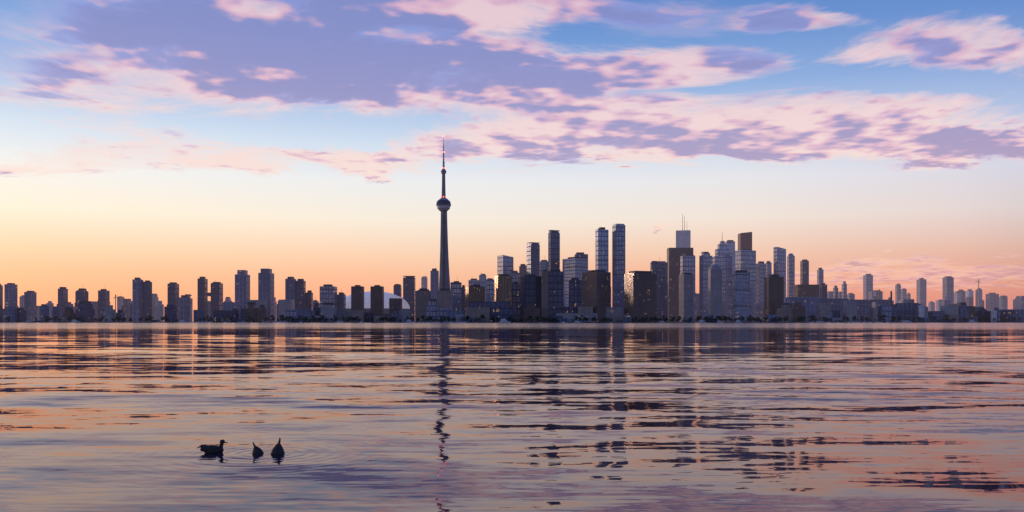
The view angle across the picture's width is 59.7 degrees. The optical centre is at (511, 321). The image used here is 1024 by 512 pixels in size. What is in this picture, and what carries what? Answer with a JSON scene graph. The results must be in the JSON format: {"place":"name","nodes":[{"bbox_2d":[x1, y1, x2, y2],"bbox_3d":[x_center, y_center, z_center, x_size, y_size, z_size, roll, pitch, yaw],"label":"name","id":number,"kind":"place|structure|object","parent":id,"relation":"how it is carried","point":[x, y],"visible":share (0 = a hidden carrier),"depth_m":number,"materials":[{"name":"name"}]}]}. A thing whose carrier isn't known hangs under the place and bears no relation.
{"place":"outdoors","nodes":[
{"label":"outdoors","id":0,"kind":"place"},
{"bbox_2d":[0,323,1023,511],"bbox_3d":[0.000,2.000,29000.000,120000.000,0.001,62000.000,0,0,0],"label":"lake water","id":1,"kind":"structure","parent":0,"point":[608,417],"depth_m":18.66,"materials":[{"name":"purple liquid"}]},
{"bbox_2d":[197,439,227,452],"bbox_3d":[-4.577,1.917,13.632,0.472,0.238,0.152,0,0,-4],"label":"duck","id":2,"kind":"object","parent":1,"relation":"on","point":[212,449],"visible":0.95,"depth_m":13.58,"materials":[{"name":"black"}]},
{"bbox_2d":[270,438,284,453],"bbox_3d":[-3.569,1.976,13.551,0.220,0.427,0.178,-9,3,-20],"label":"duck","id":3,"kind":"object","parent":1,"relation":"on","point":[277,448],"visible":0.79,"depth_m":13.51,"materials":[{"name":"black"}]},
{"bbox_2d":[0,322,1023,322],"bbox_3d":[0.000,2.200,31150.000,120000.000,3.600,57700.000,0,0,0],"label":"city ground","id":4,"kind":"structure","parent":0,"point":[485,322],"depth_m":2300.00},
{"bbox_2d":[3,306,16,321],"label":"block","id":5,"kind":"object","parent":4,"relation":"on","point":[10,311],"visible":0.82,"depth_m":2388.11,"materials":[{"name":"grey concrete"}]},
{"bbox_2d":[4,283,17,309],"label":"condo","id":6,"kind":"structure","parent":4,"relation":"on","point":[11,294],"depth_m":2852.91,"materials":[{"name":"grey concrete"}]},
{"bbox_2d":[24,291,36,321],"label":"condo","id":7,"kind":"structure","parent":4,"relation":"on","point":[30,303],"depth_m":2900.00,"materials":[{"name":"grey concrete"}]},
{"bbox_2d":[40,304,48,321],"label":"block","id":8,"kind":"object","parent":4,"relation":"on","point":[44,309],"visible":0.82,"depth_m":2385.10,"materials":[{"name":"grey concrete"}]},
{"bbox_2d":[58,287,67,316],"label":"condo","id":9,"kind":"structure","parent":4,"relation":"on","point":[62,298],"depth_m":2900.00,"materials":[{"name":"grey concrete"}]},
{"bbox_2d":[75,288,88,312],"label":"condo","id":10,"kind":"structure","parent":4,"relation":"on","point":[81,294],"depth_m":2850.00,"materials":[{"name":"grey glass"}]},
{"bbox_2d":[76,300,94,321],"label":"block","id":11,"kind":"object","parent":4,"relation":"on","point":[85,309],"visible":0.93,"depth_m":2443.59,"materials":[{"name":"grey concrete"}]},
{"bbox_2d":[98,289,109,321],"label":"condo","id":12,"kind":"structure","parent":4,"relation":"on","point":[103,298],"depth_m":2900.00,"materials":[{"name":"grey concrete"}]},
{"bbox_2d":[104,305,114,321],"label":"block","id":13,"kind":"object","parent":4,"relation":"on","point":[109,312],"visible":0.82,"depth_m":2398.65,"materials":[{"name":"grey concrete"}]},
{"bbox_2d":[121,299,131,321],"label":"block","id":14,"kind":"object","parent":4,"relation":"on","point":[127,302],"visible":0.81,"depth_m":3517.88,"materials":[{"name":"grey concrete"}]},
{"bbox_2d":[132,276,142,321],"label":"condo","id":15,"kind":"structure","parent":4,"relation":"on","point":[137,297],"depth_m":2800.00,"materials":[{"name":"grey concrete"}]},
{"bbox_2d":[143,280,151,321],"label":"condo","id":16,"kind":"structure","parent":4,"relation":"on","point":[147,297],"depth_m":2820.00,"materials":[{"name":"grey concrete"}]},
{"bbox_2d":[156,301,163,321],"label":"block","id":17,"kind":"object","parent":4,"relation":"on","point":[159,310],"visible":0.82,"depth_m":3315.24,"materials":[{"name":"grey concrete"}]},
{"bbox_2d":[164,304,176,321],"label":"block","id":18,"kind":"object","parent":4,"relation":"on","point":[170,311],"visible":0.82,"depth_m":2398.71,"materials":[{"name":"glass"}]},
{"bbox_2d":[167,282,178,321],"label":"condo","id":19,"kind":"structure","parent":4,"relation":"on","point":[173,293],"depth_m":2900.00,"materials":[{"name":"grey concrete"}]},
{"bbox_2d":[179,295,189,321],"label":"condo","id":20,"kind":"structure","parent":4,"relation":"on","point":[184,307],"depth_m":2850.00,"materials":[{"name":"grey concrete"}]},
{"bbox_2d":[197,277,207,321],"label":"condo","id":21,"kind":"structure","parent":4,"relation":"on","point":[202,292],"depth_m":2900.00,"materials":[{"name":"grey concrete"}]},
{"bbox_2d":[211,279,222,321],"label":"condo","id":22,"kind":"structure","parent":4,"relation":"on","point":[216,295],"depth_m":2900.00,"materials":[{"name":"grey concrete"}]},
{"bbox_2d":[214,310,230,321],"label":"block","id":23,"kind":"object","parent":4,"relation":"on","point":[219,315],"visible":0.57,"depth_m":2403.31,"materials":[{"name":"grey concrete"}]},
{"bbox_2d":[222,302,237,310],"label":"midrise","id":24,"kind":"structure","parent":4,"relation":"on","point":[229,305],"depth_m":2700.00,"materials":[{"name":"grey concrete"}]},
{"bbox_2d":[235,270,249,319],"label":"condo","id":25,"kind":"structure","parent":4,"relation":"on","point":[242,286],"depth_m":2800.00,"materials":[{"name":"silver concrete"}]},
{"bbox_2d":[245,302,257,321],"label":"block","id":26,"kind":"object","parent":4,"relation":"on","point":[251,310],"visible":0.92,"depth_m":2425.23,"materials":[{"name":"brown concrete"}]},
{"bbox_2d":[258,305,266,321],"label":"block","id":27,"kind":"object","parent":4,"relation":"on","point":[262,312],"visible":0.92,"depth_m":2428.36,"materials":[{"name":"grey concrete"}]},
{"bbox_2d":[258,269,273,321],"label":"condo","id":28,"kind":"structure","parent":4,"relation":"on","point":[265,284],"depth_m":2800.00,"materials":[{"name":"silver concrete"}]},
{"bbox_2d":[279,300,294,321],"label":"midrise","id":29,"kind":"structure","parent":4,"relation":"on","point":[284,305],"depth_m":2700.00,"materials":[{"name":"grey concrete"}]},
{"bbox_2d":[285,277,295,299],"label":"condo","id":30,"kind":"structure","parent":4,"relation":"on","point":[289,288],"depth_m":2850.00,"materials":[{"name":"grey concrete"}]},
{"bbox_2d":[295,279,305,308],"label":"condo","id":31,"kind":"structure","parent":4,"relation":"on","point":[300,293],"depth_m":2870.00,"materials":[{"name":"grey concrete"}]},
{"bbox_2d":[306,290,312,310],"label":"condo","id":32,"kind":"structure","parent":4,"relation":"on","point":[309,299],"depth_m":2900.00,"materials":[{"name":"grey concrete"}]},
{"bbox_2d":[320,284,336,307],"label":"condo","id":33,"kind":"structure","parent":4,"relation":"on","point":[328,292],"depth_m":2750.00,"materials":[{"name":"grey glass"}]},
{"bbox_2d":[321,302,336,321],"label":"block","id":34,"kind":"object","parent":4,"relation":"on","point":[328,311],"visible":0.92,"depth_m":2382.17,"materials":[{"name":"grey concrete"}]},
{"bbox_2d":[337,290,345,310],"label":"condo","id":35,"kind":"structure","parent":4,"relation":"on","point":[341,300],"depth_m":2800.00,"materials":[{"name":"grey concrete"}]},
{"bbox_2d":[348,310,365,321],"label":"block","id":36,"kind":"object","parent":4,"relation":"on","point":[357,313],"visible":0.57,"depth_m":2413.00,"materials":[{"name":"grey concrete"}]},
{"bbox_2d":[351,285,363,309],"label":"brick apartment","id":37,"kind":"structure","parent":4,"relation":"on","point":[357,297],"depth_m":2450.00,"materials":[{"name":"brown brick"}]},
{"bbox_2d":[370,285,383,321],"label":"brick apartment","id":38,"kind":"structure","parent":4,"relation":"on","point":[376,300],"depth_m":2450.00,"materials":[{"name":"brown brick"}]},
{"bbox_2d":[346,291,409,315],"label":"stadium dome","id":39,"kind":"structure","parent":4,"relation":"on","point":[405,304],"depth_m":2878.12,"materials":[{"name":"concrete"}]},
{"bbox_2d":[389,298,401,321],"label":"building","id":40,"kind":"structure","parent":4,"relation":"on","point":[395,303],"depth_m":2420.00,"materials":[{"name":"brown brick"}]},
{"bbox_2d":[403,276,415,321],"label":"tower","id":41,"kind":"structure","parent":4,"relation":"on","point":[409,289],"depth_m":2950.00,"materials":[{"name":"grey concrete"}]},
{"bbox_2d":[415,288,430,321],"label":"high-rise building","id":42,"kind":"structure","parent":4,"relation":"on","point":[422,297],"depth_m":2420.00,"materials":[{"name":"brown concrete"}]},
{"bbox_2d":[426,299,437,321],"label":"block","id":43,"kind":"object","parent":4,"relation":"on","point":[432,306],"visible":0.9,"depth_m":2413.69,"materials":[{"name":"grey glass"}]},
{"bbox_2d":[430,268,438,298],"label":"tower","id":44,"kind":"structure","parent":4,"relation":"on","point":[434,280],"depth_m":2950.00,"materials":[{"name":"grey glass"}]},
{"bbox_2d":[436,136,450,290],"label":"communications tower","id":45,"kind":"structure","parent":4,"relation":"on","point":[443,204],"depth_m":2644.99,"materials":[{"name":"concrete"}]},
{"bbox_2d":[436,308,452,321],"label":"block","id":46,"kind":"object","parent":4,"relation":"on","point":[440,312],"visible":0.57,"depth_m":2392.49,"materials":[{"name":"blue glass"}]},
{"bbox_2d":[437,288,452,307],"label":"building","id":47,"kind":"structure","parent":4,"relation":"on","point":[444,297],"depth_m":2420.00,"materials":[{"name":"brown concrete"}]},
{"bbox_2d":[450,281,461,310],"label":"tower","id":48,"kind":"structure","parent":4,"relation":"on","point":[456,287],"depth_m":2700.00,"materials":[{"name":"blue glass"}]},
{"bbox_2d":[465,284,484,315],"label":"bronze tower","id":49,"kind":"structure","parent":4,"relation":"on","point":[474,292],"depth_m":2463.33,"materials":[{"name":"glass"}]},
{"bbox_2d":[466,308,489,321],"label":"building","id":50,"kind":"structure","parent":4,"relation":"on","point":[473,313],"depth_m":2360.00,"materials":[{"name":"grey concrete"}]},
{"bbox_2d":[469,302,509,307],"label":"building","id":51,"kind":"structure","parent":4,"relation":"on","point":[489,304],"depth_m":2410.00,"materials":[{"name":"blue glass"}]},
{"bbox_2d":[486,278,493,301],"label":"tower","id":52,"kind":"structure","parent":4,"relation":"on","point":[489,289],"depth_m":2800.00,"materials":[{"name":"blue glass"}]},
{"bbox_2d":[490,308,513,321],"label":"quay block","id":53,"kind":"structure","parent":4,"relation":"on","point":[499,313],"depth_m":2370.00,"materials":[{"name":"blue glass"}]},
{"bbox_2d":[494,274,511,307],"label":"bronze tower","id":54,"kind":"structure","parent":4,"relation":"on","point":[502,287],"depth_m":2460.76,"materials":[{"name":"brown glass"}]},
{"bbox_2d":[497,255,512,275],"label":"tower","id":55,"kind":"structure","parent":4,"relation":"on","point":[504,264],"depth_m":3010.24,"materials":[{"name":"grey glass"}]},
{"bbox_2d":[0,315,1021,321],"bbox_3d":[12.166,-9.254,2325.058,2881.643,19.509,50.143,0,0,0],"label":"waterfront trees","id":56,"kind":"object","parent":4,"relation":"on","point":[539,318],"visible":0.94,"depth_m":2319.29,"materials":[{"name":"green plant"}]},
{"bbox_2d":[512,282,519,321],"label":"tower","id":57,"kind":"structure","parent":4,"relation":"on","point":[516,296],"depth_m":2500.00,"materials":[{"name":"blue glass"}]},
{"bbox_2d":[520,274,540,321],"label":"tower","id":58,"kind":"structure","parent":4,"relation":"on","point":[530,289],"depth_m":2462.09,"materials":[{"name":"glass"}]},
{"bbox_2d":[524,305,539,321],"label":"block","id":59,"kind":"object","parent":4,"relation":"on","point":[533,311],"visible":0.75,"depth_m":2398.95,"materials":[{"name":"brown concrete"}]},
{"bbox_2d":[527,242,539,275],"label":"tower","id":60,"kind":"structure","parent":4,"relation":"on","point":[533,257],"depth_m":2908.94,"materials":[{"name":"glass"}]},
{"bbox_2d":[541,270,548,321],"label":"tower","id":61,"kind":"structure","parent":4,"relation":"on","point":[545,293],"depth_m":2450.00,"materials":[{"name":"silver metal"}]},
{"bbox_2d":[548,230,559,270],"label":"tower","id":62,"kind":"structure","parent":4,"relation":"on","point":[553,249],"depth_m":2858.98,"materials":[{"name":"glass"}]},
{"bbox_2d":[549,270,563,321],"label":"tower","id":63,"kind":"structure","parent":4,"relation":"on","point":[556,291],"depth_m":2460.00,"materials":[{"name":"blue glass"}]},
{"bbox_2d":[562,257,586,305],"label":"tower","id":64,"kind":"structure","parent":4,"relation":"on","point":[574,267],"depth_m":2823.21,"materials":[{"name":"glass"}]},
{"bbox_2d":[569,278,581,312],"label":"tower","id":65,"kind":"structure","parent":4,"relation":"on","point":[575,293],"depth_m":2450.00,"materials":[{"name":"blue glass"}]},
{"bbox_2d":[556,313,597,321],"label":"building","id":66,"kind":"structure","parent":4,"relation":"on","point":[569,316],"depth_m":2370.00,"materials":[{"name":"grey concrete"}]},
{"bbox_2d":[582,270,610,321],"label":"skyscraper","id":67,"kind":"structure","parent":4,"relation":"on","point":[596,289],"depth_m":2418.41,"materials":[{"name":"grey concrete"}]},
{"bbox_2d":[595,227,608,271],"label":"tower","id":68,"kind":"structure","parent":4,"relation":"on","point":[601,248],"depth_m":2707.09,"materials":[{"name":"blue glass"}]},
{"bbox_2d":[606,307,621,321],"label":"block","id":69,"kind":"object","parent":4,"relation":"on","point":[610,311],"visible":0.43,"depth_m":2421.69,"materials":[{"name":"grey concrete"}]},
{"bbox_2d":[612,224,624,321],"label":"tower","id":70,"kind":"structure","parent":4,"relation":"on","point":[618,251],"depth_m":2706.50,"materials":[{"name":"blue glass"}]},
{"bbox_2d":[624,271,656,321],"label":"skyscraper","id":71,"kind":"structure","parent":4,"relation":"on","point":[640,293],"depth_m":2415.46,"materials":[{"name":"black glass"}]},
{"bbox_2d":[650,268,666,321],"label":"tower","id":72,"kind":"structure","parent":4,"relation":"on","point":[661,292],"depth_m":2900.00,"materials":[{"name":"grey glass"}]},
{"bbox_2d":[657,260,667,318],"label":"tower","id":73,"kind":"structure","parent":4,"relation":"on","point":[662,264],"depth_m":3100.00,"materials":[{"name":"grey glass"}]},
{"bbox_2d":[667,248,692,321],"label":"skyscraper","id":74,"kind":"structure","parent":4,"relation":"on","point":[674,255],"depth_m":3300.00,"materials":[{"name":"black metal"}]},
{"bbox_2d":[676,214,690,247],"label":"skyscraper","id":75,"kind":"structure","parent":4,"relation":"on","point":[683,238],"depth_m":3607.39,"materials":[{"name":"white stone"}]},
{"bbox_2d":[679,273,692,321],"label":"tower","id":76,"kind":"structure","parent":4,"relation":"on","point":[685,295],"depth_m":2458.53,"materials":[{"name":"grey concrete"}]},
{"bbox_2d":[680,254,694,321],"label":"tower","id":77,"kind":"structure","parent":4,"relation":"on","point":[687,263],"depth_m":3000.00,"materials":[{"name":"blue glass"}]},
{"bbox_2d":[699,252,711,321],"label":"tower","id":78,"kind":"structure","parent":4,"relation":"on","point":[705,261],"depth_m":3006.28,"materials":[{"name":"grey glass"}]},
{"bbox_2d":[708,264,721,321],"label":"skyscraper","id":79,"kind":"structure","parent":4,"relation":"on","point":[715,290],"depth_m":2450.00,"materials":[{"name":"glass"}]},
{"bbox_2d":[712,239,731,321],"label":"skyscraper","id":80,"kind":"structure","parent":4,"relation":"on","point":[722,258],"depth_m":3200.00,"materials":[{"name":"blue metal"}]},
{"bbox_2d":[725,240,734,272],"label":"skyscraper","id":81,"kind":"structure","parent":4,"relation":"on","point":[730,245],"depth_m":3400.00,"materials":[{"name":"blue glass"}]},
{"bbox_2d":[732,270,749,321],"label":"tower","id":82,"kind":"structure","parent":4,"relation":"on","point":[740,292],"depth_m":2450.00,"materials":[{"name":"blue glass"}]},
{"bbox_2d":[738,232,751,249],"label":"skyscraper","id":83,"kind":"structure","parent":4,"relation":"on","point":[744,240],"depth_m":3600.00,"materials":[{"name":"brown stone"}]},
{"bbox_2d":[735,249,755,321],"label":"tower","id":84,"kind":"structure","parent":4,"relation":"on","point":[745,259],"depth_m":3119.56,"materials":[{"name":"glass"}]},
{"bbox_2d":[756,261,765,320],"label":"tower","id":85,"kind":"structure","parent":4,"relation":"on","point":[760,271],"depth_m":3206.31,"materials":[{"name":"grey glass"}]},
{"bbox_2d":[764,274,783,315],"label":"tower","id":86,"kind":"structure","parent":4,"relation":"on","point":[773,292],"depth_m":2500.00,"materials":[{"name":"concrete"}]},
{"bbox_2d":[773,247,785,302],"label":"tower","id":87,"kind":"structure","parent":4,"relation":"on","point":[779,260],"depth_m":3310.03,"materials":[{"name":"glass"}]},
{"bbox_2d":[778,303,792,321],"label":"block","id":88,"kind":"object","parent":4,"relation":"on","point":[785,310],"visible":0.89,"depth_m":2389.65,"materials":[{"name":"grey concrete"}]},
{"bbox_2d":[787,253,794,296],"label":"tower","id":89,"kind":"structure","parent":4,"relation":"on","point":[790,273],"depth_m":3400.00,"materials":[{"name":"grey glass"}]},
{"bbox_2d":[792,303,804,321],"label":"block","id":90,"kind":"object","parent":4,"relation":"on","point":[798,309],"visible":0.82,"depth_m":2384.46,"materials":[{"name":"grey concrete"}]},
{"bbox_2d":[786,297,818,321],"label":"block","id":91,"kind":"structure","parent":4,"relation":"on","point":[810,304],"depth_m":2650.00,"materials":[{"name":"blue glass"}]},
{"bbox_2d":[800,259,808,284],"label":"tower","id":92,"kind":"structure","parent":4,"relation":"on","point":[804,271],"depth_m":3400.00,"materials":[{"name":"glass"}]},
{"bbox_2d":[794,285,818,296],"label":"block","id":93,"kind":"structure","parent":4,"relation":"on","point":[806,290],"depth_m":2900.00,"materials":[{"name":"brown concrete"}]},
{"bbox_2d":[817,268,823,297],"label":"tower","id":94,"kind":"structure","parent":4,"relation":"on","point":[820,275],"depth_m":3500.00,"materials":[{"name":"silver metal"}]},
{"bbox_2d":[818,303,830,321],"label":"block","id":95,"kind":"structure","parent":4,"relation":"on","point":[824,309],"depth_m":2400.00,"materials":[{"name":"grey concrete"}]},
{"bbox_2d":[819,298,847,321],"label":"block","id":96,"kind":"structure","parent":4,"relation":"on","point":[836,303],"depth_m":2700.00,"materials":[{"name":"grey concrete"}]},
{"bbox_2d":[843,301,856,321],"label":"block","id":97,"kind":"structure","parent":4,"relation":"on","point":[850,308],"depth_m":2400.00,"materials":[{"name":"grey concrete"}]},
{"bbox_2d":[863,274,872,299],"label":"tower","id":98,"kind":"structure","parent":4,"relation":"on","point":[867,283],"depth_m":4800.00,"materials":[{"name":"grey concrete"}]},
{"bbox_2d":[848,300,889,321],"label":"block","id":99,"kind":"structure","parent":4,"relation":"on","point":[864,305],"depth_m":2720.00,"materials":[{"name":"grey concrete"}]},
{"bbox_2d":[878,306,891,321],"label":"block","id":100,"kind":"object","parent":4,"relation":"on","point":[885,310],"visible":0.57,"depth_m":2390.59,"materials":[{"name":"blue glass"}]},
{"bbox_2d":[895,303,918,321],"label":"building","id":101,"kind":"structure","parent":4,"relation":"on","point":[905,310],"depth_m":2450.00,"materials":[{"name":"silver metal"}]},
{"bbox_2d":[916,278,926,306],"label":"tower","id":102,"kind":"structure","parent":4,"relation":"on","point":[921,290],"depth_m":4800.00,"materials":[{"name":"grey concrete"}]},
{"bbox_2d":[928,311,942,321],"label":"block","id":103,"kind":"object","parent":4,"relation":"on","point":[937,315],"visible":0.57,"depth_m":2418.42,"materials":[{"name":"grey concrete"}]},
{"bbox_2d":[943,276,953,303],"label":"tower","id":104,"kind":"structure","parent":4,"relation":"on","point":[948,287],"depth_m":4300.00,"materials":[{"name":"grey concrete"}]},
{"bbox_2d":[941,305,958,317],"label":"block","id":105,"kind":"structure","parent":4,"relation":"on","point":[950,310],"depth_m":2400.00,"materials":[{"name":"grey concrete"}]},
{"bbox_2d":[957,302,968,321],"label":"block","id":106,"kind":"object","parent":4,"relation":"on","point":[963,311],"visible":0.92,"depth_m":2394.76,"materials":[{"name":"grey concrete"}]},
{"bbox_2d":[986,293,998,310],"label":"tower","id":107,"kind":"structure","parent":4,"relation":"on","point":[992,300],"depth_m":4800.00,"materials":[{"name":"silver concrete"}]},
{"bbox_2d":[0,0,1023,312],"label":"sky","id":108,"kind":"structure","parent":0,"point":[161,142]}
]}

